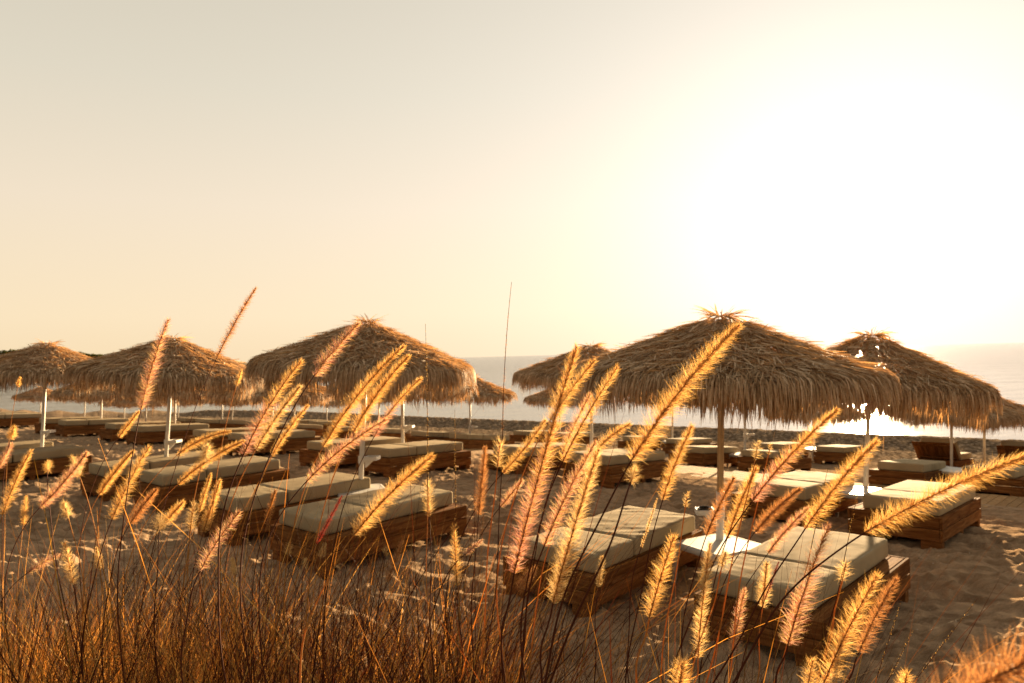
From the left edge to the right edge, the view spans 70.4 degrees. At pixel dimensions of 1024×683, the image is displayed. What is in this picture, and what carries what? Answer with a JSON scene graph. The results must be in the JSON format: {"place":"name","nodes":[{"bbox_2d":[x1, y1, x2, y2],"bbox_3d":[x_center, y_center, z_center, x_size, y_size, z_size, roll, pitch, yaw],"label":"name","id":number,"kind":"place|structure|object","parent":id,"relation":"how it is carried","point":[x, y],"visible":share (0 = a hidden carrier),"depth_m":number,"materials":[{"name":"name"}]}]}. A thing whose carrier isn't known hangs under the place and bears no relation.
{"place":"outdoors","nodes":[
{"label":"outdoors","id":0,"kind":"place"},
{"bbox_2d":[0,409,1023,682],"bbox_3d":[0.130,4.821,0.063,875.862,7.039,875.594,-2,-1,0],"label":"beach sand","id":1,"kind":"structure","parent":0,"point":[986,555],"depth_m":7.86,"materials":[{"name":"sand"}]},
{"bbox_2d":[0,449,33,521],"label":"plume stalk","id":2,"kind":"object","parent":1,"relation":"on","point":[19,473],"visible":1,"depth_m":2.33,"materials":[{"name":"plant"}]},
{"bbox_2d":[0,413,41,426],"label":"sun bed","id":3,"kind":"object","parent":1,"relation":"on","point":[20,419],"visible":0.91,"depth_m":27.83,"materials":[{"name":"wood"}]},
{"bbox_2d":[11,386,62,412],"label":"thatched parasol","id":4,"kind":"object","parent":1,"relation":"on","point":[35,395],"visible":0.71,"depth_m":45.01,"materials":[{"name":"brown plant"}]},
{"bbox_2d":[0,445,91,480],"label":"sun bed","id":5,"kind":"object","parent":1,"relation":"on","point":[58,455],"visible":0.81,"depth_m":14.11,"materials":[{"name":"fabric"}]},
{"bbox_2d":[4,450,89,682],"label":"plume stalk","id":6,"kind":"object","parent":1,"relation":"on","point":[64,480],"visible":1,"depth_m":1.88,"materials":[{"name":"plant"}]},
{"bbox_2d":[0,339,112,446],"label":"thatched parasol","id":7,"kind":"object","parent":1,"relation":"on","point":[40,365],"visible":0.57,"depth_m":14.48,"materials":[{"name":"brown plant"}]},
{"bbox_2d":[54,418,129,436],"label":"sun bed","id":8,"kind":"object","parent":1,"relation":"on","point":[65,428],"visible":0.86,"depth_m":23.34,"materials":[{"name":"wood"}]},
{"bbox_2d":[50,381,137,417],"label":"thatched parasol","id":9,"kind":"object","parent":1,"relation":"on","point":[90,397],"visible":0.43,"depth_m":23.81,"materials":[{"name":"brown plant"}]},
{"bbox_2d":[69,450,134,682],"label":"plume stalk","id":10,"kind":"object","parent":1,"relation":"on","point":[109,479],"visible":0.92,"depth_m":2.65,"materials":[{"name":"plant"}]},
{"bbox_2d":[81,443,154,682],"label":"plume stalk","id":11,"kind":"object","parent":1,"relation":"on","point":[114,512],"visible":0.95,"depth_m":1.61,"materials":[{"name":"plant"}]},
{"bbox_2d":[101,487,157,682],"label":"plume stalk","id":12,"kind":"object","parent":1,"relation":"on","point":[139,510],"visible":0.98,"depth_m":1.82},
{"bbox_2d":[100,421,180,441],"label":"sun bed","id":13,"kind":"object","parent":1,"relation":"on","point":[110,431],"visible":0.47,"depth_m":21.38,"materials":[{"name":"wood"}]},
{"bbox_2d":[117,316,170,682],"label":"plume stalk","id":14,"kind":"object","parent":1,"relation":"on","point":[159,343],"visible":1,"depth_m":1.55,"materials":[{"name":"plant"}]},
{"bbox_2d":[80,451,221,501],"bbox_3d":[-6.159,2.342,12.561,1.030,0.665,2.060,-3,-2,42],"label":"sun bed","id":15,"kind":"object","parent":1,"relation":"on","point":[158,461],"visible":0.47,"depth_m":11.97,"materials":[{"name":"fabric"}]},
{"bbox_2d":[149,511,171,682],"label":"plume stalk","id":16,"kind":"object","parent":1,"relation":"on","point":[161,520],"visible":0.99,"depth_m":1.57,"materials":[{"name":"gold plant"}]},
{"bbox_2d":[62,334,264,456],"bbox_3d":[-5.942,1.325,12.654,3.245,3.004,3.254,-2,-1,0],"label":"thatched parasol","id":17,"kind":"object","parent":1,"relation":"on","point":[191,363],"visible":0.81,"depth_m":11.72,"materials":[{"name":"brown plant"}]},
{"bbox_2d":[126,423,208,444],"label":"sun bed","id":18,"kind":"object","parent":1,"relation":"on","point":[150,433],"visible":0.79,"depth_m":20.38,"materials":[{"name":"wood"}]},
{"bbox_2d":[119,378,219,423],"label":"thatched parasol","id":19,"kind":"object","parent":1,"relation":"on","point":[185,399],"visible":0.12,"depth_m":20.90,"materials":[{"name":"brown plant"}]},
{"bbox_2d":[110,430,231,680],"bbox_3d":[-1.168,1.074,2.522,0.398,1.522,0.078,-1,-1,-15],"label":"plume stalk","id":20,"kind":"object","parent":1,"relation":"on","point":[195,442],"visible":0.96,"depth_m":2.54,"materials":[{"name":"plant"}]},
{"bbox_2d":[120,439,246,682],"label":"plume stalk","id":21,"kind":"object","parent":1,"relation":"on","point":[223,451],"visible":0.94,"depth_m":2.17,"materials":[{"name":"plant"}]},
{"bbox_2d":[131,287,256,682],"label":"plume stalk","id":22,"kind":"object","parent":1,"relation":"on","point":[244,308],"visible":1,"depth_m":2.36,"materials":[{"name":"plant"}]},
{"bbox_2d":[186,479,222,681],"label":"plume stalk","id":23,"kind":"object","parent":1,"relation":"on","point":[206,521],"visible":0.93,"depth_m":2.56,"materials":[{"name":"gold plant"}]},
{"bbox_2d":[180,509,241,682],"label":"plume stalk","id":24,"kind":"object","parent":1,"relation":"on","point":[216,540],"visible":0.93,"depth_m":1.29,"materials":[{"name":"plant"}]},
{"bbox_2d":[133,456,289,512],"bbox_3d":[-4.728,2.283,11.520,1.030,0.665,2.060,-3,-2,42],"label":"sun bed","id":25,"kind":"object","parent":1,"relation":"on","point":[161,481],"visible":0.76,"depth_m":11.07,"materials":[{"name":"fabric"}]},
{"bbox_2d":[193,419,245,428],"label":"sun bed","id":26,"kind":"object","parent":1,"relation":"on","point":[215,423],"visible":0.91,"depth_m":31.53,"materials":[{"name":"fabric"}]},
{"bbox_2d":[186,427,275,450],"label":"sun bed","id":27,"kind":"object","parent":1,"relation":"on","point":[214,441],"visible":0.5,"depth_m":18.43,"materials":[{"name":"wood"}]},
{"bbox_2d":[218,358,303,682],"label":"plume stalk","id":28,"kind":"object","parent":1,"relation":"on","point":[284,383],"visible":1,"depth_m":1.20,"materials":[{"name":"plant"}]},
{"bbox_2d":[219,383,302,682],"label":"plume stalk","id":29,"kind":"object","parent":1,"relation":"on","point":[265,432],"visible":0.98,"depth_m":1.74,"materials":[{"name":"plant"}]},
{"bbox_2d":[206,377,334,429],"bbox_3d":[-6.258,1.841,18.996,3.239,2.409,3.241,-2,-1,0],"label":"thatched parasol","id":30,"kind":"object","parent":1,"relation":"on","point":[303,399],"visible":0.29,"depth_m":17.85,"materials":[{"name":"brown plant"}]},
{"bbox_2d":[223,429,320,456],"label":"sun bed","id":31,"kind":"object","parent":1,"relation":"on","point":[297,440],"visible":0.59,"depth_m":17.52,"materials":[{"name":"fabric"}]},
{"bbox_2d":[235,405,309,676],"bbox_3d":[-0.772,0.969,2.369,0.256,1.527,0.047,-2,-1,0],"label":"plume stalk","id":32,"kind":"object","parent":1,"relation":"on","point":[293,423],"visible":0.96,"depth_m":2.38,"materials":[{"name":"plant"}]},
{"bbox_2d":[195,472,369,546],"bbox_3d":[-2.918,2.196,9.546,1.030,0.665,2.060,-3,-1,44],"label":"sun bed","id":33,"kind":"object","parent":1,"relation":"on","point":[318,488],"visible":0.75,"depth_m":9.04,"materials":[{"name":"fabric"}]},
{"bbox_2d":[239,319,361,682],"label":"plume stalk","id":34,"kind":"object","parent":1,"relation":"on","point":[329,356],"visible":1,"depth_m":1.36,"materials":[{"name":"plant"}]},
{"bbox_2d":[258,416,388,682],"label":"plume stalk","id":35,"kind":"object","parent":1,"relation":"on","point":[329,460],"visible":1,"depth_m":1.41,"materials":[{"name":"plant"}]},
{"bbox_2d":[283,343,406,682],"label":"plume stalk","id":36,"kind":"object","parent":1,"relation":"on","point":[352,402],"visible":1,"depth_m":1.67,"materials":[{"name":"plant"}]},
{"bbox_2d":[299,436,400,469],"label":"sun bed","id":37,"kind":"object","parent":1,"relation":"on","point":[312,451],"visible":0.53,"depth_m":14.80,"materials":[{"name":"fabric"}]},
{"bbox_2d":[305,353,411,682],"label":"plume stalk","id":38,"kind":"object","parent":1,"relation":"on","point":[376,394],"visible":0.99,"depth_m":1.67,"materials":[{"name":"plant"}]},
{"bbox_2d":[243,313,476,479],"bbox_3d":[-1.974,1.140,9.810,3.010,3.062,3.026,-2,-1,0],"label":"thatched parasol","id":39,"kind":"object","parent":1,"relation":"on","point":[358,360],"visible":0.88,"depth_m":8.93,"materials":[{"name":"brown plant"}]},
{"bbox_2d":[299,450,435,682],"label":"plume stalk","id":40,"kind":"object","parent":1,"relation":"on","point":[378,506],"visible":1,"depth_m":1.17,"materials":[{"name":"plant"}]},
{"bbox_2d":[270,483,466,579],"bbox_3d":[-1.609,2.168,8.446,1.030,0.665,2.060,-1,0,40],"label":"sun bed","id":41,"kind":"object","parent":1,"relation":"on","point":[308,514],"visible":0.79,"depth_m":7.99,"materials":[{"name":"brown wood"}]},
{"bbox_2d":[322,377,422,682],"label":"plume stalk","id":42,"kind":"object","parent":1,"relation":"on","point":[395,404],"visible":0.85,"depth_m":1.92,"materials":[{"name":"plant"}]},
{"bbox_2d":[325,379,478,442],"bbox_3d":[-2.290,1.544,15.294,3.243,2.610,3.241,-2,-1,0],"label":"thatched parasol","id":43,"kind":"object","parent":1,"relation":"on","point":[420,397],"visible":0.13,"depth_m":14.20,"materials":[{"name":"brown plant"}]},
{"bbox_2d":[356,440,470,479],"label":"sun bed","id":44,"kind":"object","parent":1,"relation":"on","point":[397,457],"visible":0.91,"depth_m":13.76,"materials":[{"name":"fabric"}]},
{"bbox_2d":[419,478,437,682],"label":"plume stalk","id":45,"kind":"object","parent":1,"relation":"on","point":[429,506],"visible":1,"depth_m":1.48,"materials":[{"name":"gold plant"}]},
{"bbox_2d":[405,431,468,442],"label":"sun bed","id":46,"kind":"object","parent":1,"relation":"on","point":[420,436],"visible":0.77,"depth_m":23.47,"materials":[{"name":"fabric"}]},
{"bbox_2d":[446,524,463,682],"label":"plume stalk","id":47,"kind":"object","parent":1,"relation":"on","point":[454,538],"visible":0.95,"depth_m":1.67,"materials":[{"name":"gold plant"}]},
{"bbox_2d":[430,374,517,433],"bbox_3d":[-1.355,2.447,23.991,3.142,2.796,3.143,-2,-1,0],"label":"thatched parasol","id":48,"kind":"object","parent":1,"relation":"on","point":[486,389],"visible":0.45,"depth_m":23.08,"materials":[{"name":"brown plant"}]},
{"bbox_2d":[471,446,488,682],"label":"plume stalk","id":49,"kind":"object","parent":1,"relation":"on","point":[482,472],"visible":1,"depth_m":1.72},
{"bbox_2d":[446,433,514,449],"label":"sun bed","id":50,"kind":"object","parent":1,"relation":"on","point":[475,441],"visible":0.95,"depth_m":22.37,"materials":[{"name":"wood"}]},
{"bbox_2d":[477,438,508,682],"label":"plume stalk","id":51,"kind":"object","parent":1,"relation":"on","point":[498,459],"visible":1,"depth_m":1.41,"materials":[{"name":"plant"}]},
{"bbox_2d":[479,282,511,682],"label":"plume stalk","id":52,"kind":"object","parent":1,"relation":"on","point":[500,494],"visible":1,"depth_m":1.41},
{"bbox_2d":[445,419,547,681],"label":"plume stalk","id":53,"kind":"object","parent":1,"relation":"on","point":[528,444],"visible":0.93,"depth_m":1.80,"materials":[{"name":"plant"}]},
{"bbox_2d":[0,376,1023,682],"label":"dune grass","id":54,"kind":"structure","parent":1,"relation":"on","point":[48,668],"depth_m":2.33,"materials":[{"name":"brown plant"}]},
{"bbox_2d":[485,442,586,475],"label":"sun bed","id":55,"kind":"object","parent":1,"relation":"on","point":[508,451],"visible":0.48,"depth_m":13.92,"materials":[{"name":"fabric"}]},
{"bbox_2d":[500,339,582,682],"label":"plume stalk","id":56,"kind":"object","parent":1,"relation":"on","point":[545,456],"visible":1,"depth_m":0.99,"materials":[{"name":"plant"}]},
{"bbox_2d":[496,358,598,682],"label":"plume stalk","id":57,"kind":"object","parent":1,"relation":"on","point":[581,375],"visible":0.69,"depth_m":1.45,"materials":[{"name":"plant"}]},
{"bbox_2d":[521,391,593,682],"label":"plume stalk","id":58,"kind":"object","parent":1,"relation":"on","point":[583,406],"visible":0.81,"depth_m":1.62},
{"bbox_2d":[519,437,597,682],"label":"plume stalk","id":59,"kind":"object","parent":1,"relation":"on","point":[580,467],"visible":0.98,"depth_m":1.06,"materials":[{"name":"plant"}]},
{"bbox_2d":[523,389,595,431],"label":"thatched parasol","id":60,"kind":"object","parent":1,"relation":"on","point":[540,398],"visible":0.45,"depth_m":29.02,"materials":[{"name":"brown plant"}]},
{"bbox_2d":[539,447,601,682],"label":"plume stalk","id":61,"kind":"object","parent":1,"relation":"on","point":[576,519],"visible":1,"depth_m":0.99,"materials":[{"name":"plant"}]},
{"bbox_2d":[520,364,621,682],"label":"plume stalk","id":62,"kind":"object","parent":1,"relation":"on","point":[608,379],"visible":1,"depth_m":1.17,"materials":[{"name":"plant"}]},
{"bbox_2d":[528,421,631,682],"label":"plume stalk","id":63,"kind":"object","parent":1,"relation":"on","point":[609,437],"visible":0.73,"depth_m":1.54,"materials":[{"name":"plant"}]},
{"bbox_2d":[511,341,655,448],"bbox_3d":[1.577,1.423,14.391,3.190,2.916,3.175,-2,-1,0],"label":"thatched parasol","id":64,"kind":"object","parent":1,"relation":"on","point":[544,373],"visible":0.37,"depth_m":13.76,"materials":[{"name":"brown plant"}]},
{"bbox_2d":[549,463,639,682],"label":"plume stalk","id":65,"kind":"object","parent":1,"relation":"on","point":[632,473],"visible":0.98,"depth_m":0.91,"materials":[{"name":"gold plant"}]},
{"bbox_2d":[503,505,702,617],"bbox_3d":[0.976,2.176,7.311,1.030,0.670,2.060,-1,-1,41],"label":"sun bed","id":66,"kind":"object","parent":1,"relation":"on","point":[662,530],"visible":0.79,"depth_m":6.79,"materials":[{"name":"fabric"}]},
{"bbox_2d":[563,448,673,488],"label":"sun bed","id":67,"kind":"object","parent":1,"relation":"on","point":[654,464],"visible":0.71,"depth_m":12.82,"materials":[{"name":"fabric"}]},
{"bbox_2d":[618,435,667,450],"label":"sun bed","id":68,"kind":"object","parent":1,"relation":"on","point":[624,441],"visible":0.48,"depth_m":26.56,"materials":[{"name":"fabric"}]},
{"bbox_2d":[544,320,743,682],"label":"plume stalk","id":69,"kind":"object","parent":1,"relation":"on","point":[678,393],"visible":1,"depth_m":0.95,"materials":[{"name":"plant"}]},
{"bbox_2d":[635,534,677,682],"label":"plume stalk","id":70,"kind":"object","parent":1,"relation":"on","point":[653,604],"visible":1,"depth_m":1.04,"materials":[{"name":"gold plant"}]},
{"bbox_2d":[625,422,694,682],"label":"plume stalk","id":71,"kind":"object","parent":1,"relation":"on","point":[687,435],"visible":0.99,"depth_m":1.62,"materials":[{"name":"plant"}]},
{"bbox_2d":[315,436,1023,509],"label":"boardwalk","id":72,"kind":"structure","parent":1,"relation":"on","point":[1001,500],"depth_m":15.14,"materials":[{"name":"brown wood"}]},
{"bbox_2d":[663,437,716,453],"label":"sun bed","id":73,"kind":"object","parent":1,"relation":"on","point":[670,444],"visible":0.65,"depth_m":25.43,"materials":[{"name":"fabric"}]},
{"bbox_2d":[691,540,713,682],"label":"plume stalk","id":74,"kind":"object","parent":1,"relation":"on","point":[703,595],"visible":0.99,"depth_m":1.29,"materials":[{"name":"gold plant"}]},
{"bbox_2d":[668,445,737,466],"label":"sun bed","id":75,"kind":"object","parent":1,"relation":"on","point":[700,455],"visible":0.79,"depth_m":18.95,"materials":[{"name":"fabric"}]},
{"bbox_2d":[681,473,737,681],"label":"plume stalk","id":76,"kind":"object","parent":1,"relation":"on","point":[724,496],"visible":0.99,"depth_m":1.58,"materials":[{"name":"plant"}]},
{"bbox_2d":[671,534,759,583],"bbox_3d":[2.051,2.213,7.114,0.690,0.465,0.690,-1,-1,-28],"label":"plastic table","id":77,"kind":"object","parent":1,"relation":"on","point":[695,547],"visible":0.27,"depth_m":7.09,"materials":[{"name":"plastic"}]},
{"bbox_2d":[690,466,758,681],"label":"plume stalk","id":78,"kind":"object","parent":1,"relation":"on","point":[741,503],"visible":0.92,"depth_m":1.61,"materials":[{"name":"gold plant"}]},
{"bbox_2d":[706,441,762,682],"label":"plume stalk","id":79,"kind":"object","parent":1,"relation":"on","point":[756,452],"visible":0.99,"depth_m":1.43,"materials":[{"name":"plant"}]},
{"bbox_2d":[566,305,903,539],"bbox_3d":[2.106,1.141,7.266,3.159,3.028,3.143,-2,-1,0],"label":"thatched parasol","id":80,"kind":"object","parent":1,"relation":"on","point":[752,371],"visible":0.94,"depth_m":6.22,"materials":[{"name":"brown plant"}]},
{"bbox_2d":[724,587,747,682],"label":"plume stalk","id":81,"kind":"object","parent":1,"relation":"on","point":[739,620],"visible":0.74,"depth_m":1.78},
{"bbox_2d":[698,486,802,682],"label":"plume stalk","id":82,"kind":"object","parent":1,"relation":"on","point":[772,511],"visible":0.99,"depth_m":1.93,"materials":[{"name":"plant"}]},
{"bbox_2d":[693,505,810,682],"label":"plume stalk","id":83,"kind":"object","parent":1,"relation":"on","point":[790,526],"visible":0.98,"depth_m":2.19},
{"bbox_2d":[669,406,840,682],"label":"plume stalk","id":84,"kind":"object","parent":1,"relation":"on","point":[803,440],"visible":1,"depth_m":1.34,"materials":[{"name":"plant"}]},
{"bbox_2d":[754,560,774,682],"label":"plume stalk","id":85,"kind":"object","parent":1,"relation":"on","point":[765,573],"visible":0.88,"depth_m":1.64,"materials":[{"name":"gold plant"}]},
{"bbox_2d":[737,449,811,472],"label":"sun bed","id":86,"kind":"object","parent":1,"relation":"on","point":[745,461],"visible":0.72,"depth_m":17.90,"materials":[{"name":"fabric"}]},
{"bbox_2d":[731,470,857,526],"bbox_3d":[4.104,2.280,10.419,1.030,0.670,2.060,-2,-4,43],"label":"sun bed","id":87,"kind":"object","parent":1,"relation":"on","point":[807,481],"visible":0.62,"depth_m":9.79,"materials":[{"name":"fabric"}]},
{"bbox_2d":[712,437,881,682],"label":"plume stalk","id":88,"kind":"object","parent":1,"relation":"on","point":[842,480],"visible":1,"depth_m":1.19,"materials":[{"name":"plant"}]},
{"bbox_2d":[694,526,910,673],"bbox_3d":[2.524,2.132,6.158,1.030,0.665,2.060,-3,-2,43],"label":"sun bed","id":89,"kind":"object","parent":1,"relation":"on","point":[867,555],"visible":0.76,"depth_m":5.67,"materials":[{"name":"fabric"}]},
{"bbox_2d":[775,522,835,682],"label":"plume stalk","id":90,"kind":"object","parent":1,"relation":"on","point":[795,621],"visible":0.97,"depth_m":0.99,"materials":[{"name":"plant"}]},
{"bbox_2d":[765,400,865,447],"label":"thatched parasol","id":91,"kind":"object","parent":1,"relation":"on","point":[843,419],"visible":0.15,"depth_m":22.73,"materials":[{"name":"brown plant"}]},
{"bbox_2d":[813,444,863,465],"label":"sun bed","id":92,"kind":"object","parent":1,"relation":"on","point":[840,453],"visible":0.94,"depth_m":22.28,"materials":[{"name":"fabric"}]},
{"bbox_2d":[812,568,882,682],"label":"plume stalk","id":93,"kind":"object","parent":1,"relation":"on","point":[855,618],"visible":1,"depth_m":0.93,"materials":[{"name":"gold plant"}]},
{"bbox_2d":[835,486,881,516],"bbox_3d":[4.891,2.308,10.094,0.720,0.465,0.720,-1,-1,-17],"label":"plastic table","id":94,"kind":"object","parent":1,"relation":"on","point":[850,492],"visible":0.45,"depth_m":10.08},
{"bbox_2d":[846,575,900,682],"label":"plume stalk","id":95,"kind":"object","parent":1,"relation":"on","point":[885,598],"visible":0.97,"depth_m":1.22,"materials":[{"name":"plant"}]},
{"bbox_2d":[732,451,1023,682],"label":"plume stalk","id":96,"kind":"object","parent":1,"relation":"on","point":[959,482],"visible":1,"depth_m":0.94,"materials":[{"name":"gold plant"}]},
{"bbox_2d":[782,327,1003,486],"bbox_3d":[5.217,1.277,10.603,3.250,3.021,3.241,-2,-1,0],"label":"thatched parasol","id":97,"kind":"object","parent":1,"relation":"on","point":[928,383],"visible":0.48,"depth_m":9.50,"materials":[{"name":"brown plant"}]},
{"bbox_2d":[868,459,948,484],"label":"sun bed","id":98,"kind":"object","parent":1,"relation":"on","point":[892,472],"visible":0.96,"depth_m":14.48,"materials":[{"name":"fabric"}]},
{"bbox_2d":[848,480,981,548],"bbox_3d":[5.203,2.220,9.310,1.030,0.665,2.060,-3,-4,43],"label":"sun bed","id":99,"kind":"object","parent":1,"relation":"on","point":[949,521],"visible":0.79,"depth_m":8.72,"materials":[{"name":"fabric"}]},
{"bbox_2d":[912,437,973,467],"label":"sun bed","id":100,"kind":"object","parent":1,"relation":"on","point":[934,449],"visible":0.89,"depth_m":19.72,"materials":[{"name":"brown wood"}]},
{"bbox_2d":[883,403,1023,466],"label":"thatched parasol","id":101,"kind":"object","parent":1,"relation":"on","point":[1009,417],"visible":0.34,"depth_m":17.84,"materials":[{"name":"brown plant"}]},
{"bbox_2d":[910,621,1023,682],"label":"plume stalk","id":102,"kind":"object","parent":1,"relation":"on","point":[995,676],"visible":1,"depth_m":0.41,"materials":[{"name":"plant"}]},
{"bbox_2d":[959,463,1023,496],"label":"sun bed","id":103,"kind":"object","parent":1,"relation":"on","point":[1014,479],"visible":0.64,"depth_m":13.37,"materials":[{"name":"fabric"}]},
{"bbox_2d":[996,441,1023,465],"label":"sun bed","id":104,"kind":"object","parent":1,"relation":"on","point":[1006,448],"visible":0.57,"depth_m":18.56,"materials":[{"name":"brown wood"}]},
{"bbox_2d":[0,342,1023,439],"bbox_3d":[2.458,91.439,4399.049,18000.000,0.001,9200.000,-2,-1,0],"label":"sea","id":105,"kind":"structure","parent":0,"point":[1000,366],"depth_m":72.60,"materials":[{"name":"grey liquid"}]},
{"bbox_2d":[0,0,1023,362],"label":"sky","id":106,"kind":"structure","parent":0,"point":[819,170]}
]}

